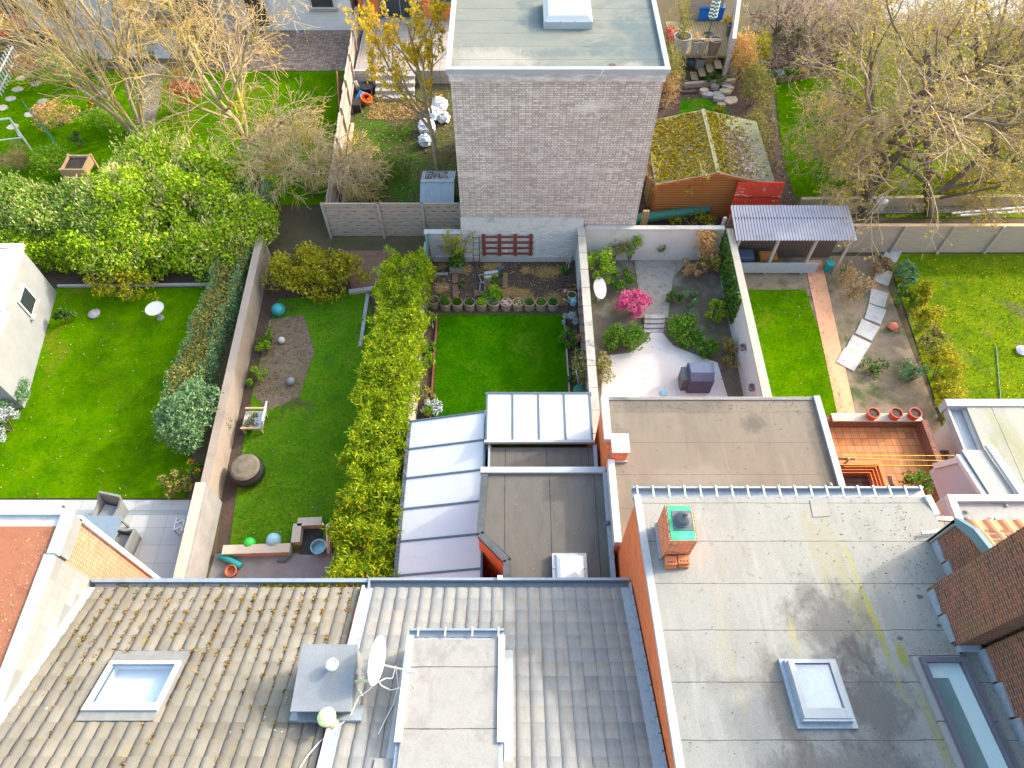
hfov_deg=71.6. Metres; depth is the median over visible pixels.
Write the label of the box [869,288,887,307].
path flagstone
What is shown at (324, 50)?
patio
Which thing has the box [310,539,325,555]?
basin
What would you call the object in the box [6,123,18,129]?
stepping stone
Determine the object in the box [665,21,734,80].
timber deck
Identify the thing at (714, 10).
parasol
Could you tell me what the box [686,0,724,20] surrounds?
timber screen
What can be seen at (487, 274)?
concrete block
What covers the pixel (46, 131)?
garden net
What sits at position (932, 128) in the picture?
fallen leaves
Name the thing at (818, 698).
roof window
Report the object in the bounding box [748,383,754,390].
wall pot
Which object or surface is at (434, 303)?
planter
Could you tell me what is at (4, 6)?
window
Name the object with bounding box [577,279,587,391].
expanding trellis
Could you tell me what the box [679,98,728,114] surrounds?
lawn
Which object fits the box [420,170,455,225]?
metal shed
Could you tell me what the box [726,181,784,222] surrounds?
red door leaf
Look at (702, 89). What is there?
rockery stone
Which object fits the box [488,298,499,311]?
planter
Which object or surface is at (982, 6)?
bare tree
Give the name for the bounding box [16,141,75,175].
wild growth
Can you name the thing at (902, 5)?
bare shrub
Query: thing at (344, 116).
board fence
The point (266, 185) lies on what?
blue conifer
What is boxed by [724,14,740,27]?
yellow shrub
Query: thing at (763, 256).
orange box
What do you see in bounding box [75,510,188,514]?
drain channel
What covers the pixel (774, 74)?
log planter
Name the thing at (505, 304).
planter
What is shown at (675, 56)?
bamboo
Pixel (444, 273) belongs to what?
thin board
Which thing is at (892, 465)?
clothes line
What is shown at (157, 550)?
patio
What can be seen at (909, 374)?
green shrub
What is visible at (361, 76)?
block wall
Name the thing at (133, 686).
roof window
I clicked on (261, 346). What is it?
wall shrub
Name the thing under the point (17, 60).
dry bush
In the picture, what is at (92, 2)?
grey house
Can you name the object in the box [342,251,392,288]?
soil border
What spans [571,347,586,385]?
wall climber
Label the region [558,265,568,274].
corner shrub
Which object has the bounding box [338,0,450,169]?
yellow tree
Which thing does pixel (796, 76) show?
log planter
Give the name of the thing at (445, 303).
planter
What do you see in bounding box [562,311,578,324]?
silver plant
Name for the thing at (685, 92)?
sleeper edge
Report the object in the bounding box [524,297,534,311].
planter
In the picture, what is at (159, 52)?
patio
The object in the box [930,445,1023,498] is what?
lean to dormer
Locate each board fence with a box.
[325,6,361,232]
[832,224,1023,253]
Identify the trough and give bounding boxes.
[479,274,485,282]
[479,282,484,294]
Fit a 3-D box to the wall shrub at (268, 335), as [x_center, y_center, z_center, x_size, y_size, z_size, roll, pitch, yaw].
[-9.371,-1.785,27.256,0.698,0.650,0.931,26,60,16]
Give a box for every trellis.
[481,234,532,255]
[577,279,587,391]
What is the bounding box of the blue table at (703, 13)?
[698,2,725,19]
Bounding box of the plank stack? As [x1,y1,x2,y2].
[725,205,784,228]
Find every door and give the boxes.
[241,0,274,30]
[378,0,422,18]
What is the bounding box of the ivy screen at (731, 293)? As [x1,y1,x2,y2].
[717,232,741,323]
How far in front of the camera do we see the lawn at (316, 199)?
35.23 m
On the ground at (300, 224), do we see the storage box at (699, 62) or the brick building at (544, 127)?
the brick building at (544, 127)
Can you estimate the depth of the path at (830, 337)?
27.57 m
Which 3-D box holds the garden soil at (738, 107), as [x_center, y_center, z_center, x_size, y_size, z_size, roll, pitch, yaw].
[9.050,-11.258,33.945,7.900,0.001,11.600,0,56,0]
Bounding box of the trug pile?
[356,90,371,105]
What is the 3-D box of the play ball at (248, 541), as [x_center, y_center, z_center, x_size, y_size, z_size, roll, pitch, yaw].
[-8.429,5.123,22.787,0.396,0.400,0.396,0,56,0]
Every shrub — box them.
[0,377,33,409]
[0,406,20,441]
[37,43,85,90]
[51,305,76,320]
[66,130,85,146]
[73,49,102,79]
[79,105,120,130]
[83,266,159,302]
[112,37,156,63]
[133,12,172,42]
[157,469,192,498]
[163,73,201,109]
[219,97,393,218]
[243,412,257,429]
[245,365,268,386]
[254,339,271,353]
[255,325,273,347]
[260,240,370,303]
[420,398,442,415]
[421,385,437,401]
[422,352,435,368]
[423,340,436,354]
[423,405,432,416]
[425,310,437,326]
[438,228,476,256]
[481,284,504,300]
[557,326,578,348]
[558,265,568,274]
[587,246,616,283]
[596,351,615,383]
[601,320,650,352]
[606,238,631,265]
[610,268,635,292]
[615,289,652,318]
[619,234,643,259]
[665,25,677,53]
[665,311,705,349]
[666,0,689,19]
[666,289,683,304]
[681,258,706,278]
[683,289,698,308]
[691,224,720,261]
[691,337,719,358]
[700,250,721,273]
[704,71,726,84]
[704,298,728,322]
[722,336,739,367]
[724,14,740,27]
[726,25,763,78]
[738,59,778,114]
[740,0,835,37]
[744,28,774,60]
[744,108,778,163]
[765,0,875,63]
[805,0,903,59]
[836,264,876,302]
[852,0,913,17]
[856,0,998,79]
[861,357,890,380]
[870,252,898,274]
[892,259,920,285]
[892,283,918,306]
[898,358,931,383]
[906,279,934,308]
[910,305,949,331]
[916,324,952,356]
[919,343,969,380]
[931,374,972,399]
[934,388,966,420]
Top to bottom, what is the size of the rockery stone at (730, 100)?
0.100 m
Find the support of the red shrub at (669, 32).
on the ground at (300, 224)
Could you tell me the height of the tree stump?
0.770 m
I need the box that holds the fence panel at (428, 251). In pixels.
[422,234,431,312]
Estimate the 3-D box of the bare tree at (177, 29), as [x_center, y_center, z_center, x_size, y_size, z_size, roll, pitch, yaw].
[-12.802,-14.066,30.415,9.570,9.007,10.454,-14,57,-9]
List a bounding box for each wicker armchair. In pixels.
[91,491,128,526]
[115,529,141,554]
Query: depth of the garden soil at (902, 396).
27.63 m
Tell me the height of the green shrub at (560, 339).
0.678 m
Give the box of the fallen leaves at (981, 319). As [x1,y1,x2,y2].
[893,253,1023,394]
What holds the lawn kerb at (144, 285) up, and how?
on the soil border at (54, 279)
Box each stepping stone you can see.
[0,104,7,110]
[5,96,15,101]
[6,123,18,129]
[12,86,22,91]
[24,112,36,116]
[30,80,41,86]
[37,98,48,103]
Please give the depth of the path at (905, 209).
31.61 m
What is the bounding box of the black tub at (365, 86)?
[359,81,373,93]
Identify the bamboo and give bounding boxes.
[660,64,685,108]
[662,35,688,91]
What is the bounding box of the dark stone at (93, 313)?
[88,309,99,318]
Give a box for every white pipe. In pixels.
[951,206,1023,213]
[959,210,1023,216]
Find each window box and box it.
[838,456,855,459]
[886,475,894,485]
[939,449,949,454]
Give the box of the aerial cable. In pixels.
[300,663,414,767]
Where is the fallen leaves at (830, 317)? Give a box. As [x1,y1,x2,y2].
[744,259,920,411]
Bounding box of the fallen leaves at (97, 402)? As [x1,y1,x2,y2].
[0,286,200,497]
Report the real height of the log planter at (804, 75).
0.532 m
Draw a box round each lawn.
[0,71,342,204]
[0,288,209,497]
[230,293,379,547]
[339,88,459,232]
[432,314,570,466]
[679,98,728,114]
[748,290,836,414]
[775,78,854,197]
[825,15,1023,217]
[891,254,1023,424]
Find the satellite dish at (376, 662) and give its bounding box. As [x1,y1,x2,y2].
[354,635,415,685]
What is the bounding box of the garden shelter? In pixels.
[731,205,857,273]
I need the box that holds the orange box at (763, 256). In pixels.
[755,251,777,262]
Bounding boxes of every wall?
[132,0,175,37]
[173,482,221,607]
[201,235,270,499]
[209,0,237,48]
[354,70,375,84]
[408,241,425,419]
[424,218,583,261]
[575,227,599,446]
[585,225,724,259]
[718,228,771,396]
[722,0,740,78]
[798,194,1023,206]
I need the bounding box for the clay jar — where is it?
[575,334,580,342]
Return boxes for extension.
[594,396,845,560]
[933,399,1023,488]
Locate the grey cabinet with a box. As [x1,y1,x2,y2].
[738,249,754,262]
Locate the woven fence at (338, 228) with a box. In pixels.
[320,202,460,238]
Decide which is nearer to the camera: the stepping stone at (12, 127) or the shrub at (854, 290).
the shrub at (854, 290)
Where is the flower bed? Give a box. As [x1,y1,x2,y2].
[768,51,832,67]
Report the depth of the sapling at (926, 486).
20.54 m
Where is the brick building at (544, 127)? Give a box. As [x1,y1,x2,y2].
[445,0,670,226]
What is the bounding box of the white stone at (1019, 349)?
[1015,345,1023,355]
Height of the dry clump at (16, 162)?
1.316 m
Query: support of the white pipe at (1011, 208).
on the lawn at (898, 215)
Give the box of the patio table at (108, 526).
[83,516,129,540]
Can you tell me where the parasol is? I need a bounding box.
[703,0,720,37]
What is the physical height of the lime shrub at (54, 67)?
2.293 m
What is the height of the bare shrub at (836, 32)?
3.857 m
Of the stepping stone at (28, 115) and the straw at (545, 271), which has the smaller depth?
the straw at (545, 271)
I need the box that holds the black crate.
[352,98,362,112]
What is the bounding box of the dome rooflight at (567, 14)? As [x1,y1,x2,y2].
[543,0,592,28]
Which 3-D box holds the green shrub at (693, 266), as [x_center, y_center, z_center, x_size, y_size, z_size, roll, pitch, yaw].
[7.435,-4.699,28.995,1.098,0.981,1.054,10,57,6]
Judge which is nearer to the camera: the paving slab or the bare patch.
the bare patch
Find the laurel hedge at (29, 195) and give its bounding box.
[0,170,137,260]
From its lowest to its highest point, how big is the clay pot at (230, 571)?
0.220 m
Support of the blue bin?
on the garden soil at (902, 396)
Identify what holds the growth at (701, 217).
on the garden soil at (738, 107)
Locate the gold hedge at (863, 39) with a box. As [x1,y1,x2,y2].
[848,4,880,63]
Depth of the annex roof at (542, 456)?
21.42 m
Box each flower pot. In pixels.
[561,288,569,297]
[562,281,571,288]
[567,291,576,301]
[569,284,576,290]
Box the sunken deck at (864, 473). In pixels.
[838,460,888,485]
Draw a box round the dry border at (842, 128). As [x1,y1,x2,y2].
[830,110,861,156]
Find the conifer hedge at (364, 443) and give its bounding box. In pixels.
[312,245,439,607]
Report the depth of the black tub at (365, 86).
36.05 m
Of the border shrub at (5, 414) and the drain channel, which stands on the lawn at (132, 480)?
the border shrub at (5, 414)
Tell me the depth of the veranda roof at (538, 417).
22.16 m
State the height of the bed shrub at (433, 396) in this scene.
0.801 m
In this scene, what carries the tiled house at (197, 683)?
on the ground at (300, 224)
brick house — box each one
[358,0,450,22]
[927,518,1023,748]
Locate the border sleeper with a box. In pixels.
[349,286,373,294]
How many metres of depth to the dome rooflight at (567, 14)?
24.10 m
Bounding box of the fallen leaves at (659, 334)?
[590,262,727,395]
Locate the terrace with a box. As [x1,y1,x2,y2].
[355,18,450,83]
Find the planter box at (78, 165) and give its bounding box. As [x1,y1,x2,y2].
[59,154,98,178]
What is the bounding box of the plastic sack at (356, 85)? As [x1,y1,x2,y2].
[352,80,359,90]
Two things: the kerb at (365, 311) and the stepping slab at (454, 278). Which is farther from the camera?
the stepping slab at (454, 278)
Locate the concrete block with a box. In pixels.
[484,270,497,279]
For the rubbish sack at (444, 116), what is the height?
0.522 m
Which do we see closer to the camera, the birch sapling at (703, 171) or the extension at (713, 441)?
the extension at (713, 441)
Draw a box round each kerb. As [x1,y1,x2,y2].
[57,283,208,287]
[222,517,323,556]
[358,293,369,346]
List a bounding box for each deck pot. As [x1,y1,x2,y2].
[674,10,693,55]
[691,32,700,54]
[698,34,707,54]
[708,27,722,55]
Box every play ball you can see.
[243,537,255,546]
[266,533,280,545]
[271,303,284,316]
[278,337,284,343]
[286,377,294,385]
[888,322,897,330]
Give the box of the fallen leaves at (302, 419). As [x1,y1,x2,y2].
[237,294,371,547]
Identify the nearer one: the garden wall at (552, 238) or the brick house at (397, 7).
the garden wall at (552, 238)
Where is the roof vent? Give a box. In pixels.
[325,658,337,670]
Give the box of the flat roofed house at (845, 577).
[615,485,1023,767]
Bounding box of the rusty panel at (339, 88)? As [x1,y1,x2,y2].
[336,71,341,106]
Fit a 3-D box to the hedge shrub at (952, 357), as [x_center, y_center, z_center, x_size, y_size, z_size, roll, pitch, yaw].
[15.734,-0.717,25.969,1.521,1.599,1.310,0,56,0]
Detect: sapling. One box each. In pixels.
[647,152,710,197]
[899,467,926,485]
[915,470,934,493]
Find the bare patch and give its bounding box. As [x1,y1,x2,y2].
[253,314,313,409]
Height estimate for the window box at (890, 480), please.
0.241 m
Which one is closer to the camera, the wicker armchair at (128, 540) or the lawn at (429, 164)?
the wicker armchair at (128, 540)
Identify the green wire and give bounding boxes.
[996,346,1000,398]
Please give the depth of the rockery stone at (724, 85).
36.59 m
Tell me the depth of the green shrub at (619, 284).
28.68 m
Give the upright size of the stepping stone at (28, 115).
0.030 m
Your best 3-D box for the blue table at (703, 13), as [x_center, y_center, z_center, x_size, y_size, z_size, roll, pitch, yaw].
[10.713,-20.162,38.280,1.400,0.680,0.800,0,56,0]
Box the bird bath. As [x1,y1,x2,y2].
[145,301,164,320]
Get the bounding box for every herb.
[566,372,577,385]
[568,361,577,368]
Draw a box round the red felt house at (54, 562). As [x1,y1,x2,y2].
[0,504,167,738]
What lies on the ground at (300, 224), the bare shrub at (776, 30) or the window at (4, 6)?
the bare shrub at (776, 30)
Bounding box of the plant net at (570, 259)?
[566,232,577,270]
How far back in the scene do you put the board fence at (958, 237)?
29.50 m
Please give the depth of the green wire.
26.65 m
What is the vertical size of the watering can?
0.413 m
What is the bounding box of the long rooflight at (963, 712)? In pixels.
[909,653,1019,767]
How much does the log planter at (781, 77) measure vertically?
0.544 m
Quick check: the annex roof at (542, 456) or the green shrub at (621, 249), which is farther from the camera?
the green shrub at (621, 249)
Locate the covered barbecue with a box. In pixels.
[678,363,714,392]
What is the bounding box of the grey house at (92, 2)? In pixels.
[0,0,134,27]
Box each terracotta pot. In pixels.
[866,407,879,420]
[888,407,902,420]
[907,407,921,420]
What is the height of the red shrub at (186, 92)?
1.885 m
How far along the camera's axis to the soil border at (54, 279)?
29.31 m
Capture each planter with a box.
[428,295,439,308]
[438,295,451,311]
[449,247,465,272]
[451,297,463,311]
[464,297,475,311]
[476,297,487,311]
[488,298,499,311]
[500,297,511,311]
[512,297,523,311]
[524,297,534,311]
[535,297,546,311]
[547,297,558,311]
[767,70,778,82]
[776,69,785,82]
[782,68,792,81]
[791,68,801,80]
[799,67,809,79]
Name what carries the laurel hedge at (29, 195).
on the ground at (300, 224)
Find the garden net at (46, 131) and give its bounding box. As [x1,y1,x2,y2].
[21,99,62,152]
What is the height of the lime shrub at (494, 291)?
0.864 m
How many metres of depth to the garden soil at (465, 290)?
29.05 m
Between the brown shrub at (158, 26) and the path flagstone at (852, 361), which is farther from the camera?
the brown shrub at (158, 26)
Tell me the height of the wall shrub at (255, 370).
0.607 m
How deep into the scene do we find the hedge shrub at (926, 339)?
26.56 m
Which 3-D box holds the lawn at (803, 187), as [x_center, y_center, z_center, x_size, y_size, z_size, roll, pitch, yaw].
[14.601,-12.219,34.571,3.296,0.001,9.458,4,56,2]
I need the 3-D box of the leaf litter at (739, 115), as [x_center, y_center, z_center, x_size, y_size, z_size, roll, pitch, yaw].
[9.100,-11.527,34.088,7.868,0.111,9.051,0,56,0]
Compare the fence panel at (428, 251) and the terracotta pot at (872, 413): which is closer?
the terracotta pot at (872, 413)
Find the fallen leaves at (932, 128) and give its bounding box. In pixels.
[834,14,1023,216]
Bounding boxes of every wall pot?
[739,343,746,350]
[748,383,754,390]
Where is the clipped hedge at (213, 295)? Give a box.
[159,241,252,408]
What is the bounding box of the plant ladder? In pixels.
[473,241,479,267]
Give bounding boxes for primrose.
[714,104,725,112]
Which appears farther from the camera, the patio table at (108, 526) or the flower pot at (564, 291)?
the flower pot at (564, 291)
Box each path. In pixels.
[140,64,165,138]
[635,260,688,317]
[800,198,1023,213]
[807,260,854,412]
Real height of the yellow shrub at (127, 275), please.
1.510 m
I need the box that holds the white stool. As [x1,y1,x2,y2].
[172,518,186,535]
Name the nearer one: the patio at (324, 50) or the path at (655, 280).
the path at (655, 280)
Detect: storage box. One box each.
[695,58,705,68]
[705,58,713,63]
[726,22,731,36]
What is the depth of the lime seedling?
28.76 m
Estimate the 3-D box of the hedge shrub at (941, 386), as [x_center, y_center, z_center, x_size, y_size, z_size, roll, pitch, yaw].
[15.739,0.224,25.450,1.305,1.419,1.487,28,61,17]
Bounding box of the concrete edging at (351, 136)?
[340,123,353,218]
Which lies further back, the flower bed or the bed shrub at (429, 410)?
the flower bed
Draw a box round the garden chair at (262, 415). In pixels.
[240,401,267,433]
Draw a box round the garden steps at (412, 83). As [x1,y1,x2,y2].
[375,71,416,100]
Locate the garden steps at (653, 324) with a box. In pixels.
[643,315,664,332]
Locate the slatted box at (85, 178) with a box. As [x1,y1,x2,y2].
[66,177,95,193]
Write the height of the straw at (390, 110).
0.129 m
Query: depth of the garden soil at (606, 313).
28.32 m
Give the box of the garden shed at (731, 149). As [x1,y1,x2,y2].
[645,109,774,217]
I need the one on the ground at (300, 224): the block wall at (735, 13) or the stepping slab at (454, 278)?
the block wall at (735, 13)
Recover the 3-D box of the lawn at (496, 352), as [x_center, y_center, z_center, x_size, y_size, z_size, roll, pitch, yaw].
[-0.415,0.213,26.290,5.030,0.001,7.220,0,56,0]
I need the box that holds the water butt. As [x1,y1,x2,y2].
[573,384,584,391]
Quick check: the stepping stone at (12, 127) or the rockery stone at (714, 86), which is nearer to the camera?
the stepping stone at (12, 127)
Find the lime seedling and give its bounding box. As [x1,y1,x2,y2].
[489,274,499,284]
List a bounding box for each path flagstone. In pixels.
[837,347,862,370]
[846,335,870,356]
[855,319,879,340]
[864,304,885,324]
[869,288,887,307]
[874,268,891,286]
[883,252,901,262]
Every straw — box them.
[367,99,432,119]
[433,262,570,305]
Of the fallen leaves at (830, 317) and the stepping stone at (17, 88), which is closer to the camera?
the fallen leaves at (830, 317)
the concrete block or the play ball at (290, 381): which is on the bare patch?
the play ball at (290, 381)
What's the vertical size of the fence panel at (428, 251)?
1.580 m
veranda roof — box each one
[393,410,486,607]
[484,392,594,466]
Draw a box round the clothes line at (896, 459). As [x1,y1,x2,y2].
[843,457,943,460]
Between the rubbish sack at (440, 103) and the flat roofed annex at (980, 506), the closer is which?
the flat roofed annex at (980, 506)
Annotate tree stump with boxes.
[229,454,264,487]
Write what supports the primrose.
on the lawn at (685, 103)
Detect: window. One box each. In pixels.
[0,0,28,20]
[17,284,40,320]
[36,0,77,20]
[76,651,191,721]
[309,0,337,11]
[778,659,858,728]
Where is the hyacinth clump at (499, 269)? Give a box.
[496,266,505,274]
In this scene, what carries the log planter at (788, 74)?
on the ground at (300, 224)
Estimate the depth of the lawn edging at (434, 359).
26.95 m
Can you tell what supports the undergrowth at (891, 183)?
on the ground at (300, 224)
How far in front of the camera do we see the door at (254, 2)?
38.69 m
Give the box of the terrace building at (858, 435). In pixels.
[826,413,941,502]
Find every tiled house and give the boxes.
[0,578,372,767]
[332,575,667,767]
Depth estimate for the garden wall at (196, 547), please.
22.12 m
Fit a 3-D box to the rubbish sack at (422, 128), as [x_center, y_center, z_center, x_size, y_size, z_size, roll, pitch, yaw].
[-4.160,-12.508,34.368,0.876,0.695,0.903,0,56,0]
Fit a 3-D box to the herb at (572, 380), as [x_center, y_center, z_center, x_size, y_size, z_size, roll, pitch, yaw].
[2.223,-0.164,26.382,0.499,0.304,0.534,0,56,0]
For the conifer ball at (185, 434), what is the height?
2.351 m
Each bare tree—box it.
[0,0,217,136]
[72,0,333,190]
[770,0,1023,214]
[770,0,1023,268]
[868,0,1023,223]
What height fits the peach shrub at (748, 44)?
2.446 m
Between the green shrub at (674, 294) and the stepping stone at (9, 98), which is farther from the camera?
the stepping stone at (9, 98)
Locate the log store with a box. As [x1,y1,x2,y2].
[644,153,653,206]
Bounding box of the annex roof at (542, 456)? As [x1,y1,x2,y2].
[488,445,597,466]
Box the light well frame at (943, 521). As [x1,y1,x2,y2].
[920,495,952,534]
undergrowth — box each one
[813,183,853,200]
[853,168,896,195]
[932,163,1022,207]
[961,116,1021,151]
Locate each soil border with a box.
[42,273,215,287]
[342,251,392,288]
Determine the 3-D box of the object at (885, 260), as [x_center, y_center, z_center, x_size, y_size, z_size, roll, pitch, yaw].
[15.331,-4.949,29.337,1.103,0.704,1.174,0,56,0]
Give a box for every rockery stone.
[699,87,708,93]
[701,91,713,97]
[710,83,718,90]
[713,94,724,102]
[719,88,731,94]
[722,83,731,87]
[724,96,737,105]
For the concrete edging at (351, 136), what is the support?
on the lawn at (429, 164)
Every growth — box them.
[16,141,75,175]
[665,207,715,224]
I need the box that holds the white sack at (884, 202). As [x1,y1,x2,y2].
[873,197,888,211]
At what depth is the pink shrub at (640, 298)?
27.63 m
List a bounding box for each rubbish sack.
[418,118,434,134]
[418,134,431,146]
[424,106,440,121]
[431,96,447,111]
[438,111,450,123]
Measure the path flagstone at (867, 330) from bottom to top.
0.058 m
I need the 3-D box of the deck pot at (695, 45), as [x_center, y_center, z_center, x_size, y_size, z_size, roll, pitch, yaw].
[9.353,-17.404,36.115,0.437,1.221,0.469,38,64,22]
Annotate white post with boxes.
[326,524,331,553]
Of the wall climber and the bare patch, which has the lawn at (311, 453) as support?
the bare patch
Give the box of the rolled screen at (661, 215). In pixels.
[636,206,709,223]
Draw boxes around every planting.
[781,20,807,38]
[790,11,844,33]
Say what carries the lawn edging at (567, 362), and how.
on the garden soil at (465, 290)
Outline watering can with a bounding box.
[563,297,577,305]
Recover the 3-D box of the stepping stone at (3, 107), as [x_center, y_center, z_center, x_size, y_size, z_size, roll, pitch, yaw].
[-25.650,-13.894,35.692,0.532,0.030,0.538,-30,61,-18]
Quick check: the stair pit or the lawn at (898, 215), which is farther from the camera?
the lawn at (898, 215)
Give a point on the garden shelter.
(808, 232)
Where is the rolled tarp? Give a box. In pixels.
[217,553,242,568]
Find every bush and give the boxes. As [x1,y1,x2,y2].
[0,7,26,51]
[5,50,44,83]
[29,98,80,131]
[54,118,282,286]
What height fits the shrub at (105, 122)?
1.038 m
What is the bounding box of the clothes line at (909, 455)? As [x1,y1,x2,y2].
[865,455,954,455]
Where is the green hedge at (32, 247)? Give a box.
[0,226,230,276]
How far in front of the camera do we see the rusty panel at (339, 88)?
34.69 m
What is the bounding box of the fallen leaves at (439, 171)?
[425,170,447,178]
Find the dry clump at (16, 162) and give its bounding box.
[0,139,30,170]
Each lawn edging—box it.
[429,313,437,417]
[563,313,569,391]
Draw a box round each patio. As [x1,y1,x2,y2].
[0,500,190,577]
[53,29,178,57]
[208,553,385,578]
[219,30,350,70]
[602,333,727,396]
[875,0,1023,23]
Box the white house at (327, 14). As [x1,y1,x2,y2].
[230,0,358,30]
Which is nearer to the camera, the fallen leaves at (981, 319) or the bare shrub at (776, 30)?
the fallen leaves at (981, 319)
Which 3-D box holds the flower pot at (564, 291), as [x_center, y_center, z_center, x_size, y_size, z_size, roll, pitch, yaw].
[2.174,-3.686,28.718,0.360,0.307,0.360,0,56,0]
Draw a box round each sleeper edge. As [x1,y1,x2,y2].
[681,89,696,94]
[684,78,735,87]
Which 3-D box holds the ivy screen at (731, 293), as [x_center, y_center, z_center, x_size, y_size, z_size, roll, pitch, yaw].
[8.526,-4.107,28.076,0.267,1.851,3.700,0,56,0]
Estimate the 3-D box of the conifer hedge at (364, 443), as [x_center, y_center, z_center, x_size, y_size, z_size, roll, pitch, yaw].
[-4.320,1.018,24.069,2.989,2.834,14.002,0,56,0]
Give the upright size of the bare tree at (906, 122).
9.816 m
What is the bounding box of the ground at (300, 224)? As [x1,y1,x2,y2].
[0,0,1023,607]
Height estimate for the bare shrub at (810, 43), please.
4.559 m
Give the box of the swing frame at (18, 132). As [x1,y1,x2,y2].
[0,117,31,148]
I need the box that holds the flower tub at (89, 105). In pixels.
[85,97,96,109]
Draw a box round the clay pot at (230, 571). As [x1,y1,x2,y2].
[224,565,237,577]
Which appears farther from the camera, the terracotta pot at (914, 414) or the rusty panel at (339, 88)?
the rusty panel at (339, 88)
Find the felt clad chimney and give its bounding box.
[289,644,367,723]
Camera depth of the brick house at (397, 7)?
38.40 m
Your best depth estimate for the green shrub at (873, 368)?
26.52 m
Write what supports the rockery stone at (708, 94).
on the garden soil at (738, 107)
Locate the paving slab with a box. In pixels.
[474,290,480,295]
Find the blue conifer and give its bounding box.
[234,176,277,218]
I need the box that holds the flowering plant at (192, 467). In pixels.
[186,458,203,477]
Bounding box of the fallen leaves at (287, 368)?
[258,315,311,405]
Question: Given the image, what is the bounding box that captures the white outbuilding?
[0,243,56,407]
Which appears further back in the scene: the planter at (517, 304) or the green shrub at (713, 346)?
the planter at (517, 304)
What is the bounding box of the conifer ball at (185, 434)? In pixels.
[150,375,231,454]
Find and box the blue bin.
[823,259,834,271]
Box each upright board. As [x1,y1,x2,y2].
[640,210,649,224]
[721,217,726,224]
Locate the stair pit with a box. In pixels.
[300,529,322,554]
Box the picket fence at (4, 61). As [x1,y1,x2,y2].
[0,44,17,95]
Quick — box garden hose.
[277,538,292,561]
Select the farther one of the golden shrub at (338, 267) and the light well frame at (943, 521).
the golden shrub at (338, 267)
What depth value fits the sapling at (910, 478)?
20.52 m
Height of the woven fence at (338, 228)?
1.950 m
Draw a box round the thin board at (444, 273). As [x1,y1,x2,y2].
[435,272,447,274]
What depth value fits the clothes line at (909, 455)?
20.46 m
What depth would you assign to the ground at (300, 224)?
31.20 m
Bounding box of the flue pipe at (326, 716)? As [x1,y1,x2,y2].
[317,707,338,727]
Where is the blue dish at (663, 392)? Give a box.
[659,390,666,395]
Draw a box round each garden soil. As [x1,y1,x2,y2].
[217,251,393,552]
[417,261,585,446]
[588,260,743,410]
[636,77,799,231]
[744,256,941,434]
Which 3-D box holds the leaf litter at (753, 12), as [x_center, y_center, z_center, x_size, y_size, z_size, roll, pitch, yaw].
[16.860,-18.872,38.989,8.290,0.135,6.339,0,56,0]
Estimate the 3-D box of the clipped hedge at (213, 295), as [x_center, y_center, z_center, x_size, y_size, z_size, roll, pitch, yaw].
[-11.438,-2.479,27.191,1.562,1.424,7.623,4,56,3]
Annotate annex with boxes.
[476,467,615,607]
[935,494,1023,520]
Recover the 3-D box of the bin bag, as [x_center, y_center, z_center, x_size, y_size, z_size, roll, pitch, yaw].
[9.483,-17.030,37.309,0.805,0.420,0.866,17,58,11]
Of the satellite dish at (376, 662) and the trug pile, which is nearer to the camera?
the satellite dish at (376, 662)
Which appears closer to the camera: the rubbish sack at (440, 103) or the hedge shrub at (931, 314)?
the hedge shrub at (931, 314)
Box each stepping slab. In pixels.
[452,274,457,283]
[453,284,458,297]
[503,272,507,297]
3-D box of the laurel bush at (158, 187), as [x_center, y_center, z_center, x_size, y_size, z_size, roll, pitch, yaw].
[-14.053,-8.045,29.783,8.905,3.432,8.764,0,56,0]
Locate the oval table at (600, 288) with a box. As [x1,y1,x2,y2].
[594,277,605,300]
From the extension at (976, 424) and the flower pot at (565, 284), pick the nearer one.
the extension at (976, 424)
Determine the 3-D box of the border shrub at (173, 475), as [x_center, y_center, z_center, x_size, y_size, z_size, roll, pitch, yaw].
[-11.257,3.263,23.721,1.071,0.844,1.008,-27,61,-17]
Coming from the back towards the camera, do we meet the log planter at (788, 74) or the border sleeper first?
the log planter at (788, 74)
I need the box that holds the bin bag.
[684,58,694,66]
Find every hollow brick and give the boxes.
[664,556,677,568]
[677,555,689,567]
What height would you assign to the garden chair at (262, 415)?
0.920 m
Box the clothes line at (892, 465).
[840,464,932,465]
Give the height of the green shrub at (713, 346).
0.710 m
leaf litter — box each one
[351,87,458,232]
[432,263,567,304]
[639,88,799,208]
[752,10,878,73]
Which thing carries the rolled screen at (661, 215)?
on the garden soil at (738, 107)
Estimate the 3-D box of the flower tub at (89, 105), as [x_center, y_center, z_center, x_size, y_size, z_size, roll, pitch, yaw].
[-20.985,-14.035,35.442,0.654,0.614,0.747,0,56,0]

